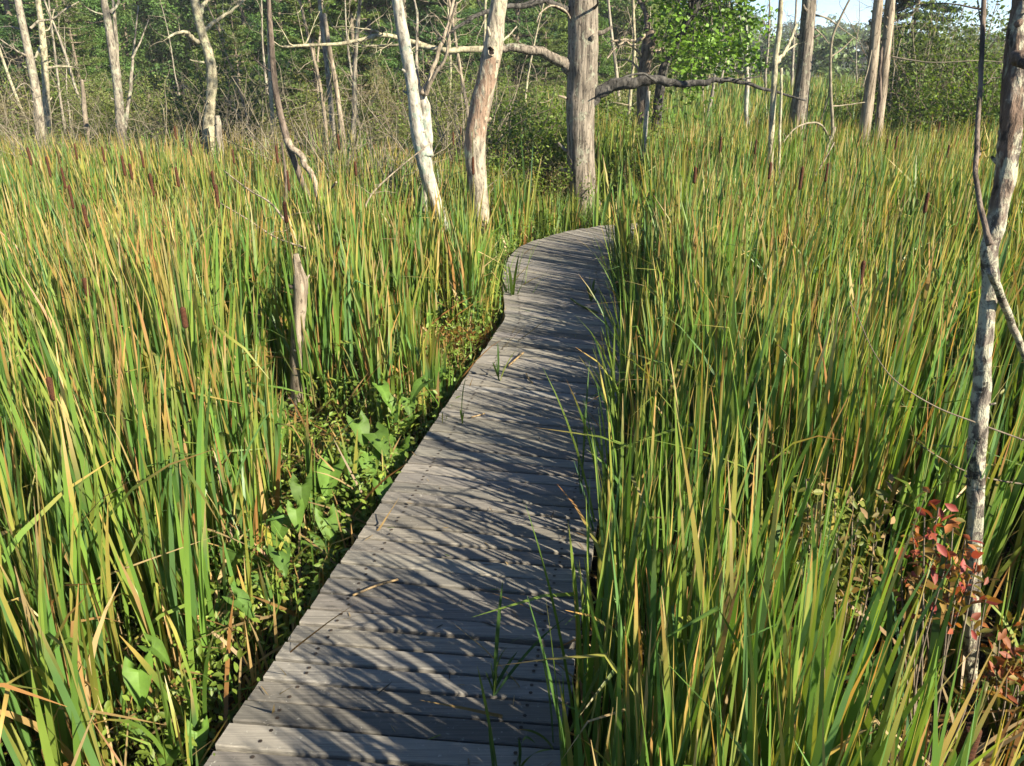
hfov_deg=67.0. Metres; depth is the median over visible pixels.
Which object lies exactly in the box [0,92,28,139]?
shrub
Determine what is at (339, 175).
dead shrub
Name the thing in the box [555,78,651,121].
shrub
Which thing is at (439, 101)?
shrub
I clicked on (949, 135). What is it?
bush
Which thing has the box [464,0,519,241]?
dead tree
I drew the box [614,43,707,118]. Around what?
shrub
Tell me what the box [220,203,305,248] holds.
fallen branch
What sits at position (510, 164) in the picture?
bush
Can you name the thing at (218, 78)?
shrub
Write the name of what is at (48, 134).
dead shrub
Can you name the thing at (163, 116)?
shrub
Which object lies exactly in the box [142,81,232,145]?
shrub
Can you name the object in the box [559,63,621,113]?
shrub
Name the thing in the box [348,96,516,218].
dead shrub
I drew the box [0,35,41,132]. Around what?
dead tree
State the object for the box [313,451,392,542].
arrow arum
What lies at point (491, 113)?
shrub
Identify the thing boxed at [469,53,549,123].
shrub
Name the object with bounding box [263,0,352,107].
broadleaf tree
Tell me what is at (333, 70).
dead tree
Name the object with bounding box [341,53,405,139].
shrub
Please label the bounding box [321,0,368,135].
dead tree
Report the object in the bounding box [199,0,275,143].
dead tree
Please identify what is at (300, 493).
arrow arum
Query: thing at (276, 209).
fallen branch
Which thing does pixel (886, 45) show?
dead tree
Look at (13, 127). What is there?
shrub
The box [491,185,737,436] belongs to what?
marsh weeds
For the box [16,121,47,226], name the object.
cattail
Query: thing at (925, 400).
fallen branch
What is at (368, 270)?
cattail reeds
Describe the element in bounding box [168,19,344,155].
dead shrub
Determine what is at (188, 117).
dead shrub
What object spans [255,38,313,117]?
broadleaf tree
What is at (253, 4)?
pine tree
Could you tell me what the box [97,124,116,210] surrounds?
cattail
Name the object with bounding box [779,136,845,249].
cattail
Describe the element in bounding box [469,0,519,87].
dead tree
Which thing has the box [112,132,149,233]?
cattail
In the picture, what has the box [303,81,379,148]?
shrub
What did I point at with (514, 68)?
broadleaf tree
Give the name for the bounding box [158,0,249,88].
broadleaf tree
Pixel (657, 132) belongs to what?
bush
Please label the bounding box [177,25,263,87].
broadleaf tree
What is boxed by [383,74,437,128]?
shrub
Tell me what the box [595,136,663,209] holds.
bush
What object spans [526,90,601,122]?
shrub
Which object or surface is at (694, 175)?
cattail
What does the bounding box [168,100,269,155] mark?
shrub
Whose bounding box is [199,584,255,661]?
arrow arum
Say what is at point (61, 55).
pine tree
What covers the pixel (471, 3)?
broadleaf tree
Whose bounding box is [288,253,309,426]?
tree stump
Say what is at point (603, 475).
cattail plant
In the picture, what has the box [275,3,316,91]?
broadleaf tree
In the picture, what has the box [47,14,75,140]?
dead tree
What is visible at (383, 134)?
shrub
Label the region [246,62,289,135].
shrub
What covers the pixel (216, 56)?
broadleaf tree
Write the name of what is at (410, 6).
broadleaf tree
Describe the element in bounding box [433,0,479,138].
dead tree
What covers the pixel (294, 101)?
shrub
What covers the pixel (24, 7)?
broadleaf tree
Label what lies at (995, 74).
bush
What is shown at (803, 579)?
cattail plant
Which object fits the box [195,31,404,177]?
dead shrub
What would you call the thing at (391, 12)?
broadleaf tree
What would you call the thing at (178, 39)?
broadleaf tree
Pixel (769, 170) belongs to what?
cattail
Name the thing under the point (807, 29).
dead tree
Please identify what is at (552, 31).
broadleaf tree
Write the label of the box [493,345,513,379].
grass tuft
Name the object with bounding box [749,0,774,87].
dead tree
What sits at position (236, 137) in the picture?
shrub
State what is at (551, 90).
shrub
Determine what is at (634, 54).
dead tree
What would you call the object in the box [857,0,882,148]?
dead tree
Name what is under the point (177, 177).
cattail
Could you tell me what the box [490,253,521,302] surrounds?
grass tuft
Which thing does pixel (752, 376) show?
cattail reeds
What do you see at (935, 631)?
cattail plant
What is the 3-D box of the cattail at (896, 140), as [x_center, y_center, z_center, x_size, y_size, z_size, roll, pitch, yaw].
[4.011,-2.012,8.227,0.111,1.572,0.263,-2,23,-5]
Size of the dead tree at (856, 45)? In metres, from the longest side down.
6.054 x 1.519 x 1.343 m
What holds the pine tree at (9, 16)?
on the ground
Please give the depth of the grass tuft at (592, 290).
6.06 m
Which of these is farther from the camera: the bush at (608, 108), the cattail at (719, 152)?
the bush at (608, 108)
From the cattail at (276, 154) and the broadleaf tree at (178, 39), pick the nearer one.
the cattail at (276, 154)
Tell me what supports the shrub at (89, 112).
on the ground
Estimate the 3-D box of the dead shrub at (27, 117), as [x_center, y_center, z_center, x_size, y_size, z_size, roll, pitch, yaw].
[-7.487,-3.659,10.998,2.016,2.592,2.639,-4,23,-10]
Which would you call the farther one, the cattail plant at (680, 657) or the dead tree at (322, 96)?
the dead tree at (322, 96)
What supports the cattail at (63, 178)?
on the ground
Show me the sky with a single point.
(831, 7)
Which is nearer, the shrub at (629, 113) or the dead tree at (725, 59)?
the shrub at (629, 113)
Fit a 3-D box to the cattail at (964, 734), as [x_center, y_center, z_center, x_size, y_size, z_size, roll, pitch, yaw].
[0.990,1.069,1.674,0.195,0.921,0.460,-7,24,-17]
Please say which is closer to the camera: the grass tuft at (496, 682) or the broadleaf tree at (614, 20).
the grass tuft at (496, 682)
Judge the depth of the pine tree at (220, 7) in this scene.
22.70 m
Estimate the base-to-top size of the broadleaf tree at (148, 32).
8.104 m
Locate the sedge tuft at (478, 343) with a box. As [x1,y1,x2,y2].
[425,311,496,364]
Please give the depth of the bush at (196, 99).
14.07 m
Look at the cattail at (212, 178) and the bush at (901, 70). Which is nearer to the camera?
the cattail at (212, 178)
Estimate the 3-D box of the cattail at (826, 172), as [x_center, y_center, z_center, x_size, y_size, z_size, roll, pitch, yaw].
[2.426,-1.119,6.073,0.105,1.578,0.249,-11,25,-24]
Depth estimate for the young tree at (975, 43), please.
14.43 m
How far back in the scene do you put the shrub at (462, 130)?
14.66 m
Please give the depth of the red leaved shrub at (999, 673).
2.40 m
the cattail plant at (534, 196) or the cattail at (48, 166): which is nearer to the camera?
the cattail at (48, 166)
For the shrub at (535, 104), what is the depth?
18.42 m
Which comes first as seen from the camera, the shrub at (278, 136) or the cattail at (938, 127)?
the cattail at (938, 127)
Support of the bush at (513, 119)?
on the ground
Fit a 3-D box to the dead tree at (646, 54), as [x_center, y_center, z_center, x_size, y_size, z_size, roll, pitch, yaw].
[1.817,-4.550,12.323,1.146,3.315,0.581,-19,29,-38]
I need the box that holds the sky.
[680,0,1011,50]
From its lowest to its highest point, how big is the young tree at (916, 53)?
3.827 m
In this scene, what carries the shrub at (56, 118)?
on the ground
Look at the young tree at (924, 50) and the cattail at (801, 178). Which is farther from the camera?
the young tree at (924, 50)
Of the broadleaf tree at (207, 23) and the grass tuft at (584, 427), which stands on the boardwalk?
the grass tuft at (584, 427)
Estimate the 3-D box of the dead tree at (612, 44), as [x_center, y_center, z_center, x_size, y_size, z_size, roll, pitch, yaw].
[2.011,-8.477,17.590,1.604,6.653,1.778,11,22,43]
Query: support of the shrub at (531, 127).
on the ground
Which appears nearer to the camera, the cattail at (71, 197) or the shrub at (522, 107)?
the cattail at (71, 197)
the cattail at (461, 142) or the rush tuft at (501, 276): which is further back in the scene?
the cattail at (461, 142)
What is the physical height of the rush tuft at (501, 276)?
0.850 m
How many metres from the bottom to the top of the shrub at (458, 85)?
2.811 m
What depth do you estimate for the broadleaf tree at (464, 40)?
27.24 m
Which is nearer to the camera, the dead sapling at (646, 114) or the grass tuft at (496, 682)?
the grass tuft at (496, 682)
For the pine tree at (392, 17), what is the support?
on the ground
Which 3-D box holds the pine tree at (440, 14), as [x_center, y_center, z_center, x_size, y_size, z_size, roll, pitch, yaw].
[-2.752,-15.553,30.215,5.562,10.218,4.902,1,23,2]
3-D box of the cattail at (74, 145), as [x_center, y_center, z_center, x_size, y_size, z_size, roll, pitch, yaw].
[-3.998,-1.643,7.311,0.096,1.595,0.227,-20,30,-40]
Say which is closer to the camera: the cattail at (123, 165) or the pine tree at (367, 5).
the cattail at (123, 165)
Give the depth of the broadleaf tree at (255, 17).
29.51 m
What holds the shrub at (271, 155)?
on the ground
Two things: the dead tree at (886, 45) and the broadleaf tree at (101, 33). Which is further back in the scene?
the broadleaf tree at (101, 33)
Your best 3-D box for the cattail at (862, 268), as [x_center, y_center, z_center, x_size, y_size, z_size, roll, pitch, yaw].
[1.595,-0.021,3.559,0.370,1.483,0.099,17,28,36]
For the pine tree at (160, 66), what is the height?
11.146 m
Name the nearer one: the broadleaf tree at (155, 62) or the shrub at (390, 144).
the shrub at (390, 144)
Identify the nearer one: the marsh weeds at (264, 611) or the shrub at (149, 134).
the marsh weeds at (264, 611)
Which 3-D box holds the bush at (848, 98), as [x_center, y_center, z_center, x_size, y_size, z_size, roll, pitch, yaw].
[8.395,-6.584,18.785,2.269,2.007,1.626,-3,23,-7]
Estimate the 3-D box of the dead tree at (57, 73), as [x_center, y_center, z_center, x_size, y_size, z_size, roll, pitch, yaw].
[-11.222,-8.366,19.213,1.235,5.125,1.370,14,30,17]
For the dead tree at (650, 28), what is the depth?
14.73 m
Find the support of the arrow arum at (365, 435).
on the ground
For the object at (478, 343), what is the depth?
5.60 m
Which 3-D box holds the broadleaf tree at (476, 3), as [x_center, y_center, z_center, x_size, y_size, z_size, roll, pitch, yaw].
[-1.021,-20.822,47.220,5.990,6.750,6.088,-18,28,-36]
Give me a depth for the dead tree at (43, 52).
13.12 m
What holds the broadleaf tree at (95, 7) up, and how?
on the ground
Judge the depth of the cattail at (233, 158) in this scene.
6.62 m
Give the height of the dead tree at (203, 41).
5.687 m
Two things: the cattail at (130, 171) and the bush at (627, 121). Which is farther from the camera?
the bush at (627, 121)
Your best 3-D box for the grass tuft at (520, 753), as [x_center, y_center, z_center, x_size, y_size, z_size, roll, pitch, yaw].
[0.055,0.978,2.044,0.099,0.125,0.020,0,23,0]
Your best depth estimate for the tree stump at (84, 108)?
13.00 m
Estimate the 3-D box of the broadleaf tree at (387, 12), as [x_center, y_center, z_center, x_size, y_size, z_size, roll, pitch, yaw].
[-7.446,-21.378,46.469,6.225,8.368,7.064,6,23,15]
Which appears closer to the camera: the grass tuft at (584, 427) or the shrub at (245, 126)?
the grass tuft at (584, 427)
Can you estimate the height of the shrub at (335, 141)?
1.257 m
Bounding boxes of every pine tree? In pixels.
[0,0,98,115]
[26,0,107,101]
[48,0,112,119]
[111,0,177,101]
[193,0,259,110]
[211,0,290,71]
[217,11,274,126]
[225,0,323,71]
[278,0,362,118]
[278,0,368,87]
[303,0,394,73]
[305,0,406,139]
[325,0,415,86]
[362,0,435,72]
[391,0,511,108]
[461,0,567,107]
[518,5,566,99]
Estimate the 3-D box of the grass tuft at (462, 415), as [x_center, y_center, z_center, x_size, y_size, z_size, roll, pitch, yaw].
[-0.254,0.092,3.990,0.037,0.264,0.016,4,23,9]
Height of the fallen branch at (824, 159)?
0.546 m
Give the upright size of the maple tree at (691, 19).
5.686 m
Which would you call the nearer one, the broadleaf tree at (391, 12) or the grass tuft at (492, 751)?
the grass tuft at (492, 751)
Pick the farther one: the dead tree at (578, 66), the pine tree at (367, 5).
the pine tree at (367, 5)
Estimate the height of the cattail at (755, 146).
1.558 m
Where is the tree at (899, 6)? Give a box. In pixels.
[839,0,963,105]
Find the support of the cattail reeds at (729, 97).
on the ground
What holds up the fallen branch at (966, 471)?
on the cattail reeds at (752, 376)
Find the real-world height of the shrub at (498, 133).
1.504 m
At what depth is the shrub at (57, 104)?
20.90 m
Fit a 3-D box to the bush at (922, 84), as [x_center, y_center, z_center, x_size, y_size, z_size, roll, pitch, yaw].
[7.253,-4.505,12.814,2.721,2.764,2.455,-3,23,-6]
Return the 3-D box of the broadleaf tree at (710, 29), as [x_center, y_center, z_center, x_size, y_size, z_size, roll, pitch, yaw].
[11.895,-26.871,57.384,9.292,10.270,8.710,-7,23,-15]
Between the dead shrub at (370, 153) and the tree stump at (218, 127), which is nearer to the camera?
the dead shrub at (370, 153)
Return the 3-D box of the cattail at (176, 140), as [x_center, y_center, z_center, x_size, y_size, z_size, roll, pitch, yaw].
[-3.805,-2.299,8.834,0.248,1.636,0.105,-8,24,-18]
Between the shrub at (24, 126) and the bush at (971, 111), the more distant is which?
the shrub at (24, 126)
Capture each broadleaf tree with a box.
[0,0,92,104]
[0,42,63,117]
[24,1,125,75]
[48,0,149,97]
[78,23,133,104]
[84,0,174,103]
[111,0,188,99]
[127,0,194,82]
[140,0,267,94]
[143,0,211,81]
[150,0,275,58]
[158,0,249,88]
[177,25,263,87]
[187,50,246,107]
[235,12,301,106]
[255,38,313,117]
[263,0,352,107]
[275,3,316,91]
[312,3,392,99]
[359,0,422,73]
[359,32,424,117]
[376,0,433,87]
[392,0,451,102]
[420,0,486,100]
[433,19,512,118]
[460,0,559,79]
[462,0,546,93]
[472,35,526,112]
[474,0,543,96]
[513,0,567,88]
[529,14,624,91]
[553,0,664,78]
[597,16,619,84]
[598,0,655,79]
[600,53,650,94]
[604,0,683,89]
[613,0,753,87]
[635,15,713,100]
[644,0,743,77]
[674,0,760,59]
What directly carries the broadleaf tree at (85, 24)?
on the ground
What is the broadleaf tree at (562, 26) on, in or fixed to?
on the ground
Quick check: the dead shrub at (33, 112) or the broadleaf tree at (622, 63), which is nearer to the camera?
the dead shrub at (33, 112)
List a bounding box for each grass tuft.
[460,378,465,422]
[477,666,496,765]
[485,582,567,695]
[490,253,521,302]
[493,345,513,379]
[516,736,549,765]
[575,361,589,493]
[585,273,596,301]
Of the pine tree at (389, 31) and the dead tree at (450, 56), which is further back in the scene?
the pine tree at (389, 31)
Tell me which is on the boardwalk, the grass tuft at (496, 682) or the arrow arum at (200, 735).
the grass tuft at (496, 682)
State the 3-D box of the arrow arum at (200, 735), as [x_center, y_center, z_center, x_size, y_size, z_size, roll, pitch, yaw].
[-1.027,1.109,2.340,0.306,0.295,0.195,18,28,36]
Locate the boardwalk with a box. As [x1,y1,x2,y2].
[204,223,636,765]
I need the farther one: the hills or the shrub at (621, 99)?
the hills
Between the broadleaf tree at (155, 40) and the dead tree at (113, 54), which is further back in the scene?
the broadleaf tree at (155, 40)
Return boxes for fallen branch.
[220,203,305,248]
[223,170,312,219]
[353,142,431,205]
[811,142,834,181]
[849,301,1023,440]
[914,441,1023,484]
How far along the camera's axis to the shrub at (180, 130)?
13.01 m
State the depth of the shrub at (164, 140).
11.16 m
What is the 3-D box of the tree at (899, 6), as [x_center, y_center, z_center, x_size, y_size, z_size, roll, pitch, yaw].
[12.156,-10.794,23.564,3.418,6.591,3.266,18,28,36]
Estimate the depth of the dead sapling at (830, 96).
9.68 m
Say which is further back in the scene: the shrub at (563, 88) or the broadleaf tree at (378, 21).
the broadleaf tree at (378, 21)
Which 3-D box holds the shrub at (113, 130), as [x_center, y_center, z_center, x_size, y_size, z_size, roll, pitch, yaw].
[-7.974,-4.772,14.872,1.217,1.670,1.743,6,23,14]
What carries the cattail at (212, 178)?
on the ground
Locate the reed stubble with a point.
(240, 690)
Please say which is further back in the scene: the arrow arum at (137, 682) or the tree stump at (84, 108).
the tree stump at (84, 108)
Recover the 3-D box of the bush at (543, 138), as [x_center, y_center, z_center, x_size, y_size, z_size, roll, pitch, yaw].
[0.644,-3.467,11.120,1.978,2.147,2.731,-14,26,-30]
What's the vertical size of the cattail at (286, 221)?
1.604 m
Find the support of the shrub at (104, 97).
on the ground
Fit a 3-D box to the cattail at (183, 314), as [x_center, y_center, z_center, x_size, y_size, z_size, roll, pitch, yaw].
[-1.052,0.209,2.989,0.382,1.498,0.262,-15,27,-32]
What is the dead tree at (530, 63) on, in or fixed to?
on the ground
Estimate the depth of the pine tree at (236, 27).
19.28 m
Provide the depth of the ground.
3.03 m
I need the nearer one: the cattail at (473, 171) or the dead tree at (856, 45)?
the cattail at (473, 171)
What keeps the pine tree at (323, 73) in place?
on the ground
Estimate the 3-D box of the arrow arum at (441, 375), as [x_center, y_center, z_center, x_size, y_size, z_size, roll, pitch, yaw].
[-0.458,0.065,4.790,0.263,0.339,0.156,0,23,0]
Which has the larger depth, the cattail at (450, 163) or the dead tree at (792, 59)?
the dead tree at (792, 59)
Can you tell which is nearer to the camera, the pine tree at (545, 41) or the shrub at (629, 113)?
the shrub at (629, 113)
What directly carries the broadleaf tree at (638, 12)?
on the ground
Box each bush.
[101,7,309,153]
[448,132,558,200]
[456,70,607,185]
[501,69,633,189]
[508,147,601,210]
[535,92,668,188]
[539,79,668,145]
[556,101,689,152]
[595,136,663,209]
[650,118,712,139]
[818,71,876,130]
[825,67,913,134]
[829,102,926,154]
[832,33,991,141]
[846,24,1005,113]
[852,44,1002,146]
[858,20,999,136]
[897,25,1023,141]
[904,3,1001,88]
[905,113,996,160]
[941,27,1023,133]
[946,116,1021,150]
[949,10,1007,104]
[965,48,1002,104]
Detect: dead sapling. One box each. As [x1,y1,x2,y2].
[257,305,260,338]
[281,142,287,245]
[639,91,649,175]
[782,0,864,167]
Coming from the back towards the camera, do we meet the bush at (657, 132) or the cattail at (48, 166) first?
the bush at (657, 132)
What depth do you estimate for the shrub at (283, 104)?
21.85 m
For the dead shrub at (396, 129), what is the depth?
8.77 m
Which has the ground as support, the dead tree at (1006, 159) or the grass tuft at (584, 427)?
the dead tree at (1006, 159)
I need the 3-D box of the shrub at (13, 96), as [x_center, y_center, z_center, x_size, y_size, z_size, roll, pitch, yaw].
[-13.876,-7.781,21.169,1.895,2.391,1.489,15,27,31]
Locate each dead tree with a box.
[0,0,85,146]
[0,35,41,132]
[30,0,87,138]
[34,0,79,147]
[43,0,90,106]
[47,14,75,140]
[77,0,153,150]
[145,0,199,150]
[167,0,255,161]
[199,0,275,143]
[233,0,304,137]
[244,0,336,212]
[260,0,806,227]
[267,23,275,146]
[287,0,350,154]
[297,0,327,130]
[305,0,391,148]
[318,0,335,153]
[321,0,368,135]
[322,13,345,152]
[392,0,468,228]
[430,0,475,119]
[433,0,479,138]
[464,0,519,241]
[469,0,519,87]
[507,3,551,122]
[602,0,658,129]
[603,0,636,106]
[606,0,664,135]
[612,3,642,96]
[631,0,667,98]
[688,1,742,115]
[718,3,750,91]
[744,3,751,129]
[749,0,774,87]
[757,0,791,91]
[766,0,806,197]
[785,0,799,94]
[788,0,860,147]
[843,0,872,81]
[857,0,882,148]
[873,0,1001,144]
[909,0,1023,720]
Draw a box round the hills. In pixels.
[165,51,866,83]
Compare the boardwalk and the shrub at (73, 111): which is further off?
the shrub at (73, 111)
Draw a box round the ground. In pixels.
[8,78,1023,765]
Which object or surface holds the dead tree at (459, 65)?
on the ground
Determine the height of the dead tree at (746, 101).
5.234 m
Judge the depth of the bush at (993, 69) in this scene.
13.27 m
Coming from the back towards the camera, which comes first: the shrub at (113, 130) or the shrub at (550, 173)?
the shrub at (113, 130)
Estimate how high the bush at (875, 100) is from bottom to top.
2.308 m
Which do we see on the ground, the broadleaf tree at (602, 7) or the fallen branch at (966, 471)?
the broadleaf tree at (602, 7)
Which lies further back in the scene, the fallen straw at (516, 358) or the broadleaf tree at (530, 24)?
the broadleaf tree at (530, 24)
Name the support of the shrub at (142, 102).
on the ground
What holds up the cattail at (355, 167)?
on the ground
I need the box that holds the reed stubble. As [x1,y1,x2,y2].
[31,305,515,765]
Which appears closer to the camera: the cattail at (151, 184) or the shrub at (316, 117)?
the cattail at (151, 184)
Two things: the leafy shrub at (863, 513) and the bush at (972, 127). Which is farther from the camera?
the bush at (972, 127)
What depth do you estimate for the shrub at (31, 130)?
12.62 m
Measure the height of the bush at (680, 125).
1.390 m
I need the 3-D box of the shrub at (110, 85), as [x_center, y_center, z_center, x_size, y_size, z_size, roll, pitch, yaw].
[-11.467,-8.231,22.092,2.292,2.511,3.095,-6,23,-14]
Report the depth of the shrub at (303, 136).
12.53 m
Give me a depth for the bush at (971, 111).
11.54 m
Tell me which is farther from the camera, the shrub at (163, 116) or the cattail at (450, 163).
the shrub at (163, 116)
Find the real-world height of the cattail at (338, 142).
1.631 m
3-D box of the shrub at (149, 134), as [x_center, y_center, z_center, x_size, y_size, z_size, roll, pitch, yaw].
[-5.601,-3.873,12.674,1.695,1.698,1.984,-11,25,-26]
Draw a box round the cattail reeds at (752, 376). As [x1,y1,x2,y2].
[474,104,1023,765]
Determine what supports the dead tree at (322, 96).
on the ground
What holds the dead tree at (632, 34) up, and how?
on the ground
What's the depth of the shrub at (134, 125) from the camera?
14.46 m
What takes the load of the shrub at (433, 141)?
on the ground
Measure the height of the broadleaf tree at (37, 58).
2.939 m
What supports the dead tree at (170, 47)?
on the ground
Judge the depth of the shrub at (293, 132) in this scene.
14.55 m
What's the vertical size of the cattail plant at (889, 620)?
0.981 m
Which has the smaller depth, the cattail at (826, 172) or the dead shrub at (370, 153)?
the cattail at (826, 172)
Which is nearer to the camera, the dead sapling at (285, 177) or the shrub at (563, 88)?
the dead sapling at (285, 177)
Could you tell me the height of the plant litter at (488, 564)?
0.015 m
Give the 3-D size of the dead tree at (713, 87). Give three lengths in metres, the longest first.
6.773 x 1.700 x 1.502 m
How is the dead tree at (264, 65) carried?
on the ground
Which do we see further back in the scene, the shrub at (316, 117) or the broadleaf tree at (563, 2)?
the broadleaf tree at (563, 2)
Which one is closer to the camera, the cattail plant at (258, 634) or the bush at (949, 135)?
the cattail plant at (258, 634)
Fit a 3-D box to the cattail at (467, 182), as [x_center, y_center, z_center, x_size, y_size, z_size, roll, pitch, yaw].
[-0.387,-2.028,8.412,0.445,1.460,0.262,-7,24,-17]
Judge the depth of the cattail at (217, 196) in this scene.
4.90 m
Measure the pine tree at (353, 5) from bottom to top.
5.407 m
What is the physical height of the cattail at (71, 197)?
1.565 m
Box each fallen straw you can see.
[352,578,397,595]
[508,352,523,366]
[570,298,597,313]
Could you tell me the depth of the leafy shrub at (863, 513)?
2.47 m
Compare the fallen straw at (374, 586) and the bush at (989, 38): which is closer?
the fallen straw at (374, 586)
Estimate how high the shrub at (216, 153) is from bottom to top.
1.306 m
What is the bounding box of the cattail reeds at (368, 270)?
[0,120,591,765]
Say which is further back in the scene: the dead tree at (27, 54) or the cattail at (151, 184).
the dead tree at (27, 54)
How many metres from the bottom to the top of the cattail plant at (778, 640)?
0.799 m
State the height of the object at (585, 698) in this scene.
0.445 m
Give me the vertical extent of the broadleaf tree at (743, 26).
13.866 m
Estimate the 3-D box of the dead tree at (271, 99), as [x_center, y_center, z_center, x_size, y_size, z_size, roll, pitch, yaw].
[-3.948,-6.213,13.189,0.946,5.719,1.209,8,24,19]
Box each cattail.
[0,309,120,634]
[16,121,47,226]
[17,130,70,229]
[50,161,102,286]
[51,124,70,227]
[54,136,82,235]
[55,152,122,248]
[69,120,89,209]
[72,224,179,444]
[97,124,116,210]
[105,127,141,225]
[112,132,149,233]
[132,126,176,219]
[143,139,171,254]
[159,151,244,267]
[162,107,186,166]
[166,246,284,577]
[171,140,194,256]
[182,122,197,189]
[193,136,256,264]
[218,121,246,227]
[269,122,302,229]
[276,159,319,428]
[283,142,319,255]
[306,116,341,176]
[339,134,384,215]
[447,113,457,213]
[454,111,461,162]
[457,126,490,204]
[461,130,490,241]
[676,136,731,225]
[708,114,723,186]
[753,119,758,169]
[754,131,783,243]
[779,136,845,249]
[809,135,835,232]
[834,215,920,361]
[870,117,911,191]
[873,681,988,765]
[883,117,901,187]
[900,153,935,305]
[934,108,942,147]
[942,121,954,186]
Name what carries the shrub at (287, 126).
on the ground
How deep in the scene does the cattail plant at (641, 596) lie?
2.34 m
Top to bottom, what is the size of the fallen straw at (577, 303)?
0.023 m
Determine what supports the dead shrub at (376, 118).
on the ground
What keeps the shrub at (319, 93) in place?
on the ground
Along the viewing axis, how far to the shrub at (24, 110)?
17.95 m
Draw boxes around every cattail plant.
[0,415,32,643]
[3,620,83,765]
[44,498,83,606]
[183,359,211,531]
[234,576,289,695]
[511,132,541,223]
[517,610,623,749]
[571,398,605,581]
[619,497,658,678]
[646,569,687,703]
[769,529,803,653]
[775,621,868,765]
[787,304,874,496]
[860,532,913,748]
[889,533,945,765]
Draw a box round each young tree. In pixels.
[839,0,1009,118]
[857,0,1008,118]
[858,0,1004,126]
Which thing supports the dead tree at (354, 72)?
on the ground
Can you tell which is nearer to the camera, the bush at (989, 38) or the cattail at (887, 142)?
the cattail at (887, 142)
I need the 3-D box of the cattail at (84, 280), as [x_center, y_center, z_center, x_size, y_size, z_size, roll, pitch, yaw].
[-1.620,0.052,3.374,0.381,1.491,0.262,-13,26,-29]
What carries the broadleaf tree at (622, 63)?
on the ground
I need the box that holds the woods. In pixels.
[189,11,1003,85]
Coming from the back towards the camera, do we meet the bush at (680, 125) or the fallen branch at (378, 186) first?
the bush at (680, 125)
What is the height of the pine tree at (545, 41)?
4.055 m
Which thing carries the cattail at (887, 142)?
on the ground
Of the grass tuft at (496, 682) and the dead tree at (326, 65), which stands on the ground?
the dead tree at (326, 65)
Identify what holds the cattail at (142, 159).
on the ground
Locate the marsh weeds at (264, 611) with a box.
[0,205,562,765]
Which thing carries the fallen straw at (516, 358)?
on the boardwalk
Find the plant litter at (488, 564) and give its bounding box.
[213,240,628,765]
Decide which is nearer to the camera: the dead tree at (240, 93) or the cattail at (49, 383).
the cattail at (49, 383)
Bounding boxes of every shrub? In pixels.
[0,32,96,136]
[0,53,27,136]
[0,63,148,168]
[0,68,78,157]
[0,73,42,139]
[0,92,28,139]
[0,93,109,172]
[0,98,32,149]
[0,104,54,145]
[0,109,91,150]
[22,108,73,146]
[43,54,224,160]
[50,85,109,139]
[53,88,133,153]
[58,75,140,147]
[63,64,150,136]
[68,58,167,146]
[101,109,185,153]
[105,65,185,131]
[106,56,267,156]
[111,111,192,160]
[111,115,182,142]
[137,123,202,164]
[138,83,189,145]
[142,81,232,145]
[154,60,260,133]
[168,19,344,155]
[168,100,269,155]
[184,99,270,155]
[186,139,239,168]
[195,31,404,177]
[197,113,251,159]
[222,70,321,152]
[225,112,289,165]
[238,137,318,180]
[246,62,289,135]
[247,130,418,238]
[251,78,304,130]
[252,74,452,204]
[254,99,314,157]
[272,56,461,189]
[274,107,333,165]
[279,58,365,132]
[283,86,349,149]
[285,77,464,221]
[287,87,350,161]
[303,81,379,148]
[311,23,538,172]
[311,131,367,157]
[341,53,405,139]
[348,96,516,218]
[355,87,413,160]
[360,60,409,145]
[368,118,412,159]
[374,66,475,149]
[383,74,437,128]
[388,85,464,171]
[392,124,462,166]
[414,0,601,162]
[419,52,478,143]
[433,150,463,179]
[436,96,491,157]
[466,76,542,150]
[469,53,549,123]
[486,82,560,154]
[487,124,536,172]
[490,100,557,162]
[507,91,565,119]
[515,132,572,219]
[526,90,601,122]
[528,75,566,109]
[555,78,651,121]
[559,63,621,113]
[595,106,636,125]
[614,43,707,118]
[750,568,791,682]
[787,472,895,684]
[885,487,1002,765]
[968,610,1023,744]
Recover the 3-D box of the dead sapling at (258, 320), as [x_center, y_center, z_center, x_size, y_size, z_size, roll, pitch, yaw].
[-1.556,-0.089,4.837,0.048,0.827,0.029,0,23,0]
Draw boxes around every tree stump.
[80,79,90,145]
[214,115,223,158]
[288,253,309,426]
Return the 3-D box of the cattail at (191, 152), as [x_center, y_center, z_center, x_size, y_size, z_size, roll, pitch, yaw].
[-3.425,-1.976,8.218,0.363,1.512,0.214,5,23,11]
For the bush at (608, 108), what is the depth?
12.36 m
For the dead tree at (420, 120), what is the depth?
7.48 m
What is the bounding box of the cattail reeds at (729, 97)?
[502,71,944,149]
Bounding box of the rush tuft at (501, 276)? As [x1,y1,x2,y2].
[420,230,542,317]
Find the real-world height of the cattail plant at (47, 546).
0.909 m
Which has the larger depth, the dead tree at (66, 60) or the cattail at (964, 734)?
the dead tree at (66, 60)
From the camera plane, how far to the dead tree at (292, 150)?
6.79 m
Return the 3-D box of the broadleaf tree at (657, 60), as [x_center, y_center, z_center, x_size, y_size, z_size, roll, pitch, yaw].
[6.528,-12.603,30.968,3.334,3.932,3.191,-2,23,-5]
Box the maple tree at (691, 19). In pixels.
[636,0,777,133]
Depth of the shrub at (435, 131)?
13.43 m
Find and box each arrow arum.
[121,633,170,756]
[122,711,210,765]
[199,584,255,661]
[226,533,292,621]
[259,472,338,577]
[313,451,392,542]
[336,410,409,490]
[372,375,441,439]
[425,368,455,405]
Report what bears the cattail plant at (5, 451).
on the ground

